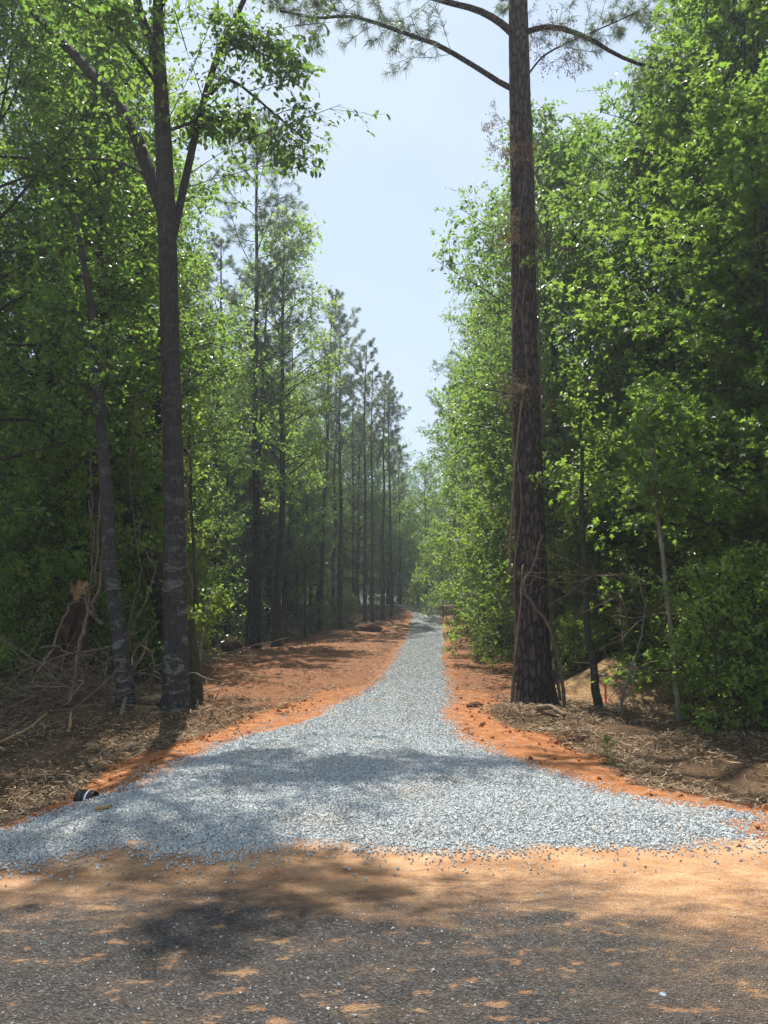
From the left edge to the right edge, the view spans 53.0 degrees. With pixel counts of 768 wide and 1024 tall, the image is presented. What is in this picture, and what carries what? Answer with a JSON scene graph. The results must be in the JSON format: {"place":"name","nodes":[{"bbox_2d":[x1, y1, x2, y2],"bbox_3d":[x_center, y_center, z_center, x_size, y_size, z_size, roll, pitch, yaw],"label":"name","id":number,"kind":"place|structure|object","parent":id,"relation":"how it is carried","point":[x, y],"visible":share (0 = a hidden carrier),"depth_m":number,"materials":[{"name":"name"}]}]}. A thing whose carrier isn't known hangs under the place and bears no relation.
{"place":"outdoors","nodes":[
{"label":"outdoors","id":0,"kind":"place"},
{"bbox_2d":[0,604,767,903],"bbox_3d":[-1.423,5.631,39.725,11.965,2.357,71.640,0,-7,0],"label":"driveway","id":1,"kind":"structure","parent":0,"point":[439,654],"depth_m":6.33,"materials":[{"name":"grey gravel"}]},
{"bbox_2d":[0,837,767,1023],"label":"road","id":2,"kind":"structure","parent":0,"point":[593,979],"depth_m":3.80,"materials":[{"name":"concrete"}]},
{"bbox_2d":[0,875,766,1023],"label":"road grit","id":3,"kind":"object","parent":2,"relation":"on","point":[338,983],"visible":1,"depth_m":3.70,"materials":[{"name":"gravel"}]},
{"bbox_2d":[0,604,767,838],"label":"ground","id":4,"kind":"structure","parent":0,"point":[701,767],"depth_m":11.04,"materials":[{"name":"soil"}]},
{"bbox_2d":[0,463,74,682],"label":"hardwood tree","id":5,"kind":"object","parent":4,"relation":"on","point":[36,592],"visible":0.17,"depth_m":16.41,"materials":[{"name":"green plant"}]},
{"bbox_2d":[0,442,126,683],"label":"hardwood tree","id":6,"kind":"object","parent":4,"relation":"on","point":[53,476],"visible":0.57,"depth_m":15.25,"materials":[{"name":"green plant"}]},
{"bbox_2d":[48,591,78,682],"bbox_3d":[-5.883,2.387,14.102,0.516,1.935,0.276,0,-7,0],"label":"tree stump","id":7,"kind":"object","parent":4,"relation":"on","point":[68,620],"visible":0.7,"depth_m":14.04,"materials":[{"name":"brown wood"}]},
{"bbox_2d":[0,127,150,673],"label":"hardwood tree","id":8,"kind":"object","parent":4,"relation":"on","point":[43,456],"visible":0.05,"depth_m":20.21,"materials":[{"name":"green plant"}]},
{"bbox_2d":[63,578,91,681],"bbox_3d":[-5.800,2.297,14.462,0.607,2.087,0.622,-2,-8,18],"label":"tree stump","id":9,"kind":"object","parent":4,"relation":"on","point":[78,621],"visible":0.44,"depth_m":14.34,"materials":[{"name":"brown wood"}]},
{"bbox_2d":[0,132,162,640],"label":"leaning tree","id":10,"kind":"object","parent":4,"relation":"on","point":[155,593],"visible":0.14,"depth_m":18.33,"materials":[{"name":"green plant"}]},
{"bbox_2d":[0,0,184,597],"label":"hardwood tree","id":11,"kind":"object","parent":4,"relation":"on","point":[5,502],"visible":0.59,"depth_m":14.71,"materials":[{"name":"green plant"}]},
{"bbox_2d":[1,173,190,708],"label":"leaning tree","id":12,"kind":"object","parent":4,"relation":"on","point":[124,681],"visible":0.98,"depth_m":12.04,"materials":[{"name":"green plant"}]},
{"bbox_2d":[0,63,207,672],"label":"hardwood tree","id":13,"kind":"object","parent":4,"relation":"on","point":[128,370],"visible":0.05,"depth_m":20.85,"materials":[{"name":"green plant"}]},
{"bbox_2d":[0,0,208,679],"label":"hardwood tree","id":14,"kind":"object","parent":4,"relation":"on","point":[100,307],"visible":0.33,"depth_m":17.16,"materials":[{"name":"green plant"}]},
{"bbox_2d":[2,387,216,678],"bbox_3d":[-6.079,0.515,17.055,4.471,7.040,4.829,4,-9,-30],"label":"hardwood tree","id":15,"kind":"object","parent":4,"relation":"on","point":[142,482],"visible":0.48,"depth_m":16.94,"materials":[{"name":"green plant"}]},
{"bbox_2d":[95,525,162,679],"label":"hardwood tree","id":16,"kind":"object","parent":4,"relation":"on","point":[142,586],"visible":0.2,"depth_m":19.97,"materials":[{"name":"green plant"}]},
{"bbox_2d":[0,0,268,680],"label":"hardwood tree","id":17,"kind":"object","parent":4,"relation":"on","point":[17,385],"visible":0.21,"depth_m":18.19,"materials":[{"name":"green plant"}]},
{"bbox_2d":[0,132,294,675],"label":"hardwood tree","id":18,"kind":"object","parent":4,"relation":"on","point":[217,367],"visible":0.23,"depth_m":22.52,"materials":[{"name":"green plant"}]},
{"bbox_2d":[0,624,300,734],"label":"brush","id":19,"kind":"object","parent":4,"relation":"on","point":[64,672],"visible":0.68,"depth_m":12.02,"materials":[{"name":"brown wood"}]},
{"bbox_2d":[67,550,102,700],"bbox_3d":[-4.656,1.756,12.054,0.463,2.336,0.150,0,-7,0],"label":"bare branch","id":20,"kind":"object","parent":19,"relation":"on","point":[80,639],"visible":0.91,"depth_m":12.03,"materials":[{"name":"brown wood"}]},
{"bbox_2d":[84,499,104,626],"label":"bare vine","id":21,"kind":"object","parent":20,"relation":"attached to","point":[97,619],"visible":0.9,"depth_m":12.11,"materials":[{"name":"brown plant"}]},
{"bbox_2d":[107,487,233,663],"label":"hardwood tree","id":22,"kind":"object","parent":4,"relation":"on","point":[207,580],"visible":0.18,"depth_m":23.94,"materials":[{"name":"green plant"}]},
{"bbox_2d":[102,147,252,662],"bbox_3d":[-7.539,-4.045,26.450,5.795,18.613,6.190,0,-7,-2],"label":"hardwood tree","id":23,"kind":"object","parent":4,"relation":"on","point":[188,365],"visible":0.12,"depth_m":26.62,"materials":[{"name":"green plant"}]},
{"bbox_2d":[116,464,245,633],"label":"hardwood tree","id":24,"kind":"object","parent":4,"relation":"on","point":[214,569],"visible":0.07,"depth_m":29.70,"materials":[{"name":"green plant"}]},
{"bbox_2d":[142,394,225,618],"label":"sapling","id":25,"kind":"object","parent":4,"relation":"on","point":[192,426],"visible":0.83,"depth_m":15.40,"materials":[{"name":"green plant"}]},
{"bbox_2d":[87,225,292,653],"bbox_3d":[-7.895,-2.879,28.826,7.622,16.836,8.423,-2,-8,12],"label":"hardwood tree","id":26,"kind":"object","parent":4,"relation":"on","point":[215,391],"visible":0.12,"depth_m":29.53,"materials":[{"name":"green plant"}]},
{"bbox_2d":[0,0,390,711],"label":"hardwood tree","id":27,"kind":"object","parent":4,"relation":"on","point":[204,120],"visible":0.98,"depth_m":12.82,"materials":[{"name":"green plant"}]},
{"bbox_2d":[188,617,203,706],"bbox_3d":[-3.018,2.460,12.274,0.366,1.583,0.282,0,-7,0],"label":"tree stump","id":28,"kind":"object","parent":4,"relation":"on","point":[196,687],"visible":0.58,"depth_m":12.20,"materials":[{"name":"wood"}]},
{"bbox_2d":[187,581,235,667],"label":"sapling","id":29,"kind":"object","parent":4,"relation":"on","point":[219,604],"visible":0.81,"depth_m":14.05,"materials":[{"name":"green plant"}]},
{"bbox_2d":[183,232,252,646],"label":"pine tree","id":30,"kind":"object","parent":4,"relation":"on","point":[221,241],"visible":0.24,"depth_m":39.84,"materials":[{"name":"green plant"}]},
{"bbox_2d":[185,407,260,602],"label":"hardwood tree","id":31,"kind":"object","parent":4,"relation":"on","point":[236,507],"visible":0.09,"depth_m":48.73,"materials":[{"name":"green plant"}]},
{"bbox_2d":[184,396,270,612],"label":"hardwood tree","id":32,"kind":"object","parent":4,"relation":"on","point":[232,481],"visible":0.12,"depth_m":46.95,"materials":[{"name":"green plant"}]},
{"bbox_2d":[203,389,264,640],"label":"hardwood tree","id":33,"kind":"object","parent":4,"relation":"on","point":[238,481],"visible":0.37,"depth_m":42.56,"materials":[{"name":"plant"}]},
{"bbox_2d":[203,111,315,648],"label":"pine tree","id":34,"kind":"object","parent":4,"relation":"on","point":[257,277],"visible":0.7,"depth_m":33.94,"materials":[{"name":"green plant"}]},
{"bbox_2d":[231,322,289,637],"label":"pine tree","id":35,"kind":"object","parent":4,"relation":"on","point":[247,534],"visible":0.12,"depth_m":45.52,"materials":[{"name":"green plant"}]},
{"bbox_2d":[227,260,298,646],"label":"pine tree","id":36,"kind":"object","parent":4,"relation":"on","point":[251,575],"visible":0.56,"depth_m":36.93,"materials":[{"name":"green plant"}]},
{"bbox_2d":[206,354,325,629],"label":"hardwood tree","id":37,"kind":"object","parent":4,"relation":"on","point":[269,529],"visible":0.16,"depth_m":49.73,"materials":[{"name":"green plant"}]},
{"bbox_2d":[227,362,308,630],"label":"hardwood tree","id":38,"kind":"object","parent":4,"relation":"on","point":[267,542],"visible":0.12,"depth_m":50.00,"materials":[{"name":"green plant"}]},
{"bbox_2d":[201,201,350,646],"bbox_3d":[-4.786,-4.590,37.515,7.558,22.727,7.076,7,-10,-43],"label":"hardwood tree","id":39,"kind":"object","parent":4,"relation":"on","point":[284,488],"visible":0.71,"depth_m":37.67,"materials":[{"name":"plant"}]},
{"bbox_2d":[226,365,332,634],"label":"hardwood tree","id":40,"kind":"object","parent":4,"relation":"on","point":[271,568],"visible":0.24,"depth_m":48.84,"materials":[{"name":"plant"}]},
{"bbox_2d":[260,409,326,641],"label":"hardwood tree","id":41,"kind":"object","parent":4,"relation":"on","point":[294,438],"visible":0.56,"depth_m":44.18,"materials":[{"name":"plant"}]},
{"bbox_2d":[233,367,357,626],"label":"hardwood tree","id":42,"kind":"object","parent":4,"relation":"on","point":[310,554],"visible":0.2,"depth_m":54.14,"materials":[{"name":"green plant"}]},
{"bbox_2d":[261,425,348,616],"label":"hardwood tree","id":43,"kind":"object","parent":4,"relation":"on","point":[298,585],"visible":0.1,"depth_m":59.20,"materials":[{"name":"plant"}]},
{"bbox_2d":[279,411,343,637],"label":"hardwood tree","id":44,"kind":"object","parent":4,"relation":"on","point":[310,430],"visible":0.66,"depth_m":47.53,"materials":[{"name":"plant"}]},
{"bbox_2d":[281,518,348,619],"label":"understory tree","id":45,"kind":"object","parent":4,"relation":"on","point":[301,604],"visible":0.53,"depth_m":53.37,"materials":[{"name":"green plant"}]},
{"bbox_2d":[278,397,368,613],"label":"hardwood tree","id":46,"kind":"object","parent":4,"relation":"on","point":[337,493],"visible":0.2,"depth_m":60.72,"materials":[{"name":"plant"}]},
{"bbox_2d":[293,288,361,630],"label":"pine tree","id":47,"kind":"object","parent":4,"relation":"on","point":[338,312],"visible":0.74,"depth_m":51.28,"materials":[{"name":"green plant"}]},
{"bbox_2d":[309,343,351,613],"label":"pine tree","id":48,"kind":"object","parent":4,"relation":"on","point":[334,537],"visible":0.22,"depth_m":60.36,"materials":[{"name":"green plant"}]},
{"bbox_2d":[5,417,659,628],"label":"woods","id":49,"kind":"object","parent":4,"relation":"on","point":[418,551],"visible":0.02,"depth_m":77.27,"materials":[{"name":"green plant"}]},
{"bbox_2d":[302,311,373,628],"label":"pine tree","id":50,"kind":"object","parent":4,"relation":"on","point":[339,590],"visible":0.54,"depth_m":53.94,"materials":[{"name":"green plant"}]},
{"bbox_2d":[310,426,370,597],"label":"hardwood tree","id":51,"kind":"object","parent":4,"relation":"on","point":[350,500],"visible":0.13,"depth_m":68.29,"materials":[{"name":"plant"}]},
{"bbox_2d":[334,370,373,609],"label":"pine tree","id":52,"kind":"object","parent":4,"relation":"on","point":[353,522],"visible":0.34,"depth_m":63.98,"materials":[{"name":"green plant"}]},
{"bbox_2d":[328,427,395,593],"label":"hardwood tree","id":53,"kind":"object","parent":4,"relation":"on","point":[369,534],"visible":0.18,"depth_m":68.52,"materials":[{"name":"plant"}]},
{"bbox_2d":[339,338,391,622],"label":"pine tree","id":54,"kind":"object","parent":4,"relation":"on","point":[359,368],"visible":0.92,"depth_m":54.87,"materials":[{"name":"green plant"}]},
{"bbox_2d":[321,411,412,605],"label":"hardwood tree","id":55,"kind":"object","parent":4,"relation":"on","point":[358,528],"visible":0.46,"depth_m":64.88,"materials":[{"name":"green plant"}]},
{"bbox_2d":[345,362,395,621],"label":"pine tree","id":56,"kind":"object","parent":4,"relation":"on","point":[388,409],"visible":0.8,"depth_m":57.87,"materials":[{"name":"green plant"}]},
{"bbox_2d":[0,505,766,699],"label":"undergrowth","id":57,"kind":"object","parent":4,"relation":"on","point":[142,634],"visible":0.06,"depth_m":35.83,"materials":[{"name":"green plant"}]},
{"bbox_2d":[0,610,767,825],"bbox_3d":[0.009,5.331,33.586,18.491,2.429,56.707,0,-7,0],"label":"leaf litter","id":58,"kind":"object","parent":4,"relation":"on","point":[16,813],"visible":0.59,"depth_m":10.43,"materials":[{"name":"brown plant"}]},
{"bbox_2d":[7,697,767,846],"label":"clay crumbs","id":59,"kind":"object","parent":4,"relation":"on","point":[764,807],"visible":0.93,"depth_m":8.84,"materials":[{"name":"orange soil"}]},
{"bbox_2d":[369,389,409,616],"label":"pine tree","id":60,"kind":"object","parent":4,"relation":"on","point":[390,549],"visible":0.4,"depth_m":60.31,"materials":[{"name":"green plant"}]},
{"bbox_2d":[370,370,410,619],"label":"pine tree","id":61,"kind":"object","parent":4,"relation":"on","point":[390,395],"visible":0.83,"depth_m":58.98,"materials":[{"name":"green plant"}]},
{"bbox_2d":[354,432,426,604],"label":"hardwood tree","id":62,"kind":"object","parent":4,"relation":"on","point":[396,537],"visible":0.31,"depth_m":71.28,"materials":[{"name":"green plant"}]},
{"bbox_2d":[374,473,424,604],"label":"hardwood tree","id":63,"kind":"object","parent":4,"relation":"on","point":[410,540],"visible":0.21,"depth_m":75.45,"materials":[{"name":"green plant"}]},
{"bbox_2d":[391,456,451,605],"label":"hardwood tree","id":64,"kind":"object","parent":4,"relation":"on","point":[410,512],"visible":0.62,"depth_m":66.30,"materials":[{"name":"green plant"}]},
{"bbox_2d":[411,518,463,618],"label":"sapling","id":65,"kind":"object","parent":4,"relation":"on","point":[433,601],"visible":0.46,"depth_m":57.53,"materials":[{"name":"green plant"}]},
{"bbox_2d":[412,414,505,630],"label":"hardwood tree","id":66,"kind":"object","parent":4,"relation":"on","point":[450,550],"visible":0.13,"depth_m":50.17,"materials":[{"name":"green plant"}]},
{"bbox_2d":[424,497,514,657],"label":"sapling","id":67,"kind":"object","parent":4,"relation":"on","point":[473,517],"visible":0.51,"depth_m":28.93,"materials":[{"name":"green plant"}]},
{"bbox_2d":[438,290,512,647],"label":"hardwood tree","id":68,"kind":"object","parent":4,"relation":"on","point":[474,332],"visible":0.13,"depth_m":35.56,"materials":[{"name":"green plant"}]},
{"bbox_2d":[402,329,550,638],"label":"hardwood tree","id":69,"kind":"object","parent":4,"relation":"on","point":[447,474],"visible":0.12,"depth_m":37.81,"materials":[{"name":"green plant"}]},
{"bbox_2d":[423,455,552,652],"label":"sapling","id":70,"kind":"object","parent":4,"relation":"on","point":[483,494],"visible":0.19,"depth_m":31.07,"materials":[{"name":"green plant"}]},
{"bbox_2d":[250,0,746,705],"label":"pine tree","id":71,"kind":"object","parent":4,"relation":"on","point":[534,682],"visible":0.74,"depth_m":15.38,"materials":[{"name":"brown plant"}]},
{"bbox_2d":[489,135,544,176],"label":"dead vine","id":72,"kind":"object","parent":71,"relation":"attached to","point":[506,150],"visible":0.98,"depth_m":15.79,"materials":[{"name":"brown plant"}]},
{"bbox_2d":[513,279,526,637],"bbox_3d":[2.672,-1.036,15.144,0.452,7.367,0.130,-6,-9,38],"label":"climbing vine","id":73,"kind":"object","parent":71,"relation":"attached to","point":[519,482],"visible":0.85,"depth_m":14.98,"materials":[{"name":"brown plant"}]},
{"bbox_2d":[492,357,552,423],"bbox_3d":[2.707,-2.388,15.229,1.044,1.351,1.079,5,-9,-36],"label":"dead vine","id":74,"kind":"object","parent":71,"relation":"attached to","point":[510,390],"visible":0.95,"depth_m":15.19,"materials":[{"name":"brown plant"}]},
{"bbox_2d":[483,201,570,275],"bbox_3d":[2.880,-5.565,15.735,1.757,1.632,1.222,0,-7,0],"label":"dead vine","id":75,"kind":"object","parent":71,"relation":"attached to","point":[512,231],"visible":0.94,"depth_m":15.57,"materials":[{"name":"brown plant"}]},
{"bbox_2d":[425,279,571,642],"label":"hardwood tree","id":76,"kind":"object","parent":4,"relation":"on","point":[454,317],"visible":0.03,"depth_m":42.67,"materials":[{"name":"green plant"}]},
{"bbox_2d":[412,186,637,569],"bbox_3d":[5.402,-3.539,29.068,8.374,18.500,8.096,-6,-10,39],"label":"hardwood tree","id":77,"kind":"object","parent":4,"relation":"on","point":[503,321],"visible":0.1,"depth_m":28.72,"materials":[{"name":"green plant"}]},
{"bbox_2d":[427,361,626,667],"bbox_3d":[4.632,0.622,24.201,6.677,11.273,6.360,-1,-7,7],"label":"sweetgum tree","id":78,"kind":"object","parent":4,"relation":"on","point":[491,473],"visible":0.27,"depth_m":23.64,"materials":[{"name":"green plant"}]},
{"bbox_2d":[522,535,566,706],"bbox_3d":[3.001,2.057,14.497,0.788,3.273,0.127,0,-7,-2],"label":"climbing vine","id":79,"kind":"object","parent":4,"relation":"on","point":[538,611],"visible":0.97,"depth_m":14.49,"materials":[{"name":"brown plant"}]},
{"bbox_2d":[440,110,693,662],"bbox_3d":[6.854,-4.153,24.917,8.374,18.500,8.096,-4,-9,30],"label":"hardwood tree","id":80,"kind":"object","parent":4,"relation":"on","point":[577,291],"visible":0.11,"depth_m":24.66,"materials":[{"name":"green plant"}]},
{"bbox_2d":[427,97,710,670],"bbox_3d":[5.282,-3.992,22.658,8.760,17.510,7.926,5,-9,-35],"label":"hardwood tree","id":81,"kind":"object","parent":4,"relation":"on","point":[545,150],"visible":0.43,"depth_m":22.27,"materials":[{"name":"green plant"}]},
{"bbox_2d":[550,615,604,680],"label":"shrub","id":82,"kind":"object","parent":4,"relation":"on","point":[570,628],"visible":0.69,"depth_m":16.97,"materials":[{"name":"green plant"}]},
{"bbox_2d":[529,380,647,706],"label":"sapling","id":83,"kind":"object","parent":4,"relation":"on","point":[577,404],"visible":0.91,"depth_m":14.07,"materials":[{"name":"green plant"}]},
{"bbox_2d":[548,500,658,674],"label":"hardwood tree","id":84,"kind":"object","parent":4,"relation":"on","point":[592,556],"visible":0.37,"depth_m":19.86,"materials":[{"name":"green plant"}]},
{"bbox_2d":[493,116,766,679],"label":"sweetgum tree","id":85,"kind":"object","parent":4,"relation":"on","point":[600,406],"visible":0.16,"depth_m":19.79,"materials":[{"name":"green plant"}]},
{"bbox_2d":[555,657,714,703],"bbox_3d":[4.750,3.552,16.277,5.200,0.944,3.600,0,-7,0],"label":"dirt mound","id":86,"kind":"object","parent":4,"relation":"on","point":[578,686],"visible":0.3,"depth_m":15.41,"materials":[{"name":"beige soil"}]},
{"bbox_2d":[508,49,767,680],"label":"hardwood tree","id":87,"kind":"object","parent":4,"relation":"on","point":[593,244],"visible":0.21,"depth_m":19.08,"materials":[{"name":"green plant"}]},
{"bbox_2d":[535,0,767,670],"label":"sweetgum tree","id":88,"kind":"object","parent":4,"relation":"on","point":[659,126],"visible":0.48,"depth_m":15.97,"materials":[{"name":"green plant"}]},
{"bbox_2d":[549,0,767,682],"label":"hardwood tree","id":89,"kind":"object","parent":4,"relation":"on","point":[678,20],"visible":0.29,"depth_m":18.18,"materials":[{"name":"green plant"}]},
{"bbox_2d":[605,374,711,721],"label":"sapling","id":90,"kind":"object","parent":4,"relation":"on","point":[657,400],"visible":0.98,"depth_m":12.02,"materials":[{"name":"green plant"}]},
{"bbox_2d":[630,607,688,696],"bbox_3d":[5.650,2.903,15.424,1.306,1.996,1.413,-1,-7,6],"label":"shrub","id":91,"kind":"object","parent":4,"relation":"on","point":[660,644],"visible":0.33,"depth_m":15.54,"materials":[{"name":"green plant"}]},
{"bbox_2d":[561,51,767,712],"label":"sweetgum tree","id":92,"kind":"object","parent":4,"relation":"on","point":[740,135],"visible":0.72,"depth_m":13.72,"materials":[{"name":"green plant"}]},
{"bbox_2d":[504,542,659,623],"bbox_3d":[3.701,1.228,13.616,2.814,1.492,1.481,2,-8,-15],"label":"dead branch","id":93,"kind":"object","parent":92,"relation":"attached to","point":[591,575],"visible":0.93,"depth_m":13.61,"materials":[{"name":"brown wood"}]},
{"bbox_2d":[647,601,737,723],"bbox_3d":[4.750,2.379,11.860,1.306,1.996,1.413,-3,-8,22],"label":"shrub","id":94,"kind":"object","parent":4,"relation":"on","point":[686,708],"visible":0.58,"depth_m":11.76,"materials":[{"name":"green plant"}]},
{"bbox_2d":[641,295,767,710],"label":"sweetgum tree","id":95,"kind":"object","parent":4,"relation":"on","point":[733,361],"visible":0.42,"depth_m":14.46,"materials":[{"name":"green plant"}]},
{"bbox_2d":[644,39,767,496],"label":"hardwood tree","id":96,"kind":"object","parent":4,"relation":"on","point":[750,286],"visible":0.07,"depth_m":17.72,"materials":[{"name":"green plant"}]},
{"bbox_2d":[648,555,767,734],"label":"shrub","id":97,"kind":"object","parent":4,"relation":"on","point":[712,588],"visible":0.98,"depth_m":10.71,"materials":[{"name":"green plant"}]},
{"bbox_2d":[655,539,767,732],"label":"shrub","id":98,"kind":"object","parent":4,"relation":"on","point":[749,568],"visible":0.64,"depth_m":11.17,"materials":[{"name":"green plant"}]},
{"bbox_2d":[656,460,767,691],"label":"hardwood tree","id":99,"kind":"object","parent":4,"relation":"on","point":[706,552],"visible":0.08,"depth_m":16.13,"materials":[{"name":"green plant"}]},
{"bbox_2d":[682,359,767,702],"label":"sweetgum tree","id":100,"kind":"object","parent":4,"relation":"on","point":[758,450],"visible":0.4,"depth_m":12.58,"materials":[{"name":"green plant"}]},
{"bbox_2d":[683,263,767,701],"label":"sweetgum tree","id":101,"kind":"object","parent":4,"relation":"on","point":[705,484],"visible":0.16,"depth_m":12.90,"materials":[{"name":"green plant"}]},
{"bbox_2d":[0,0,767,604],"label":"sky","id":102,"kind":"structure","parent":0,"point":[376,196],"materials":[{"name":"blue"}]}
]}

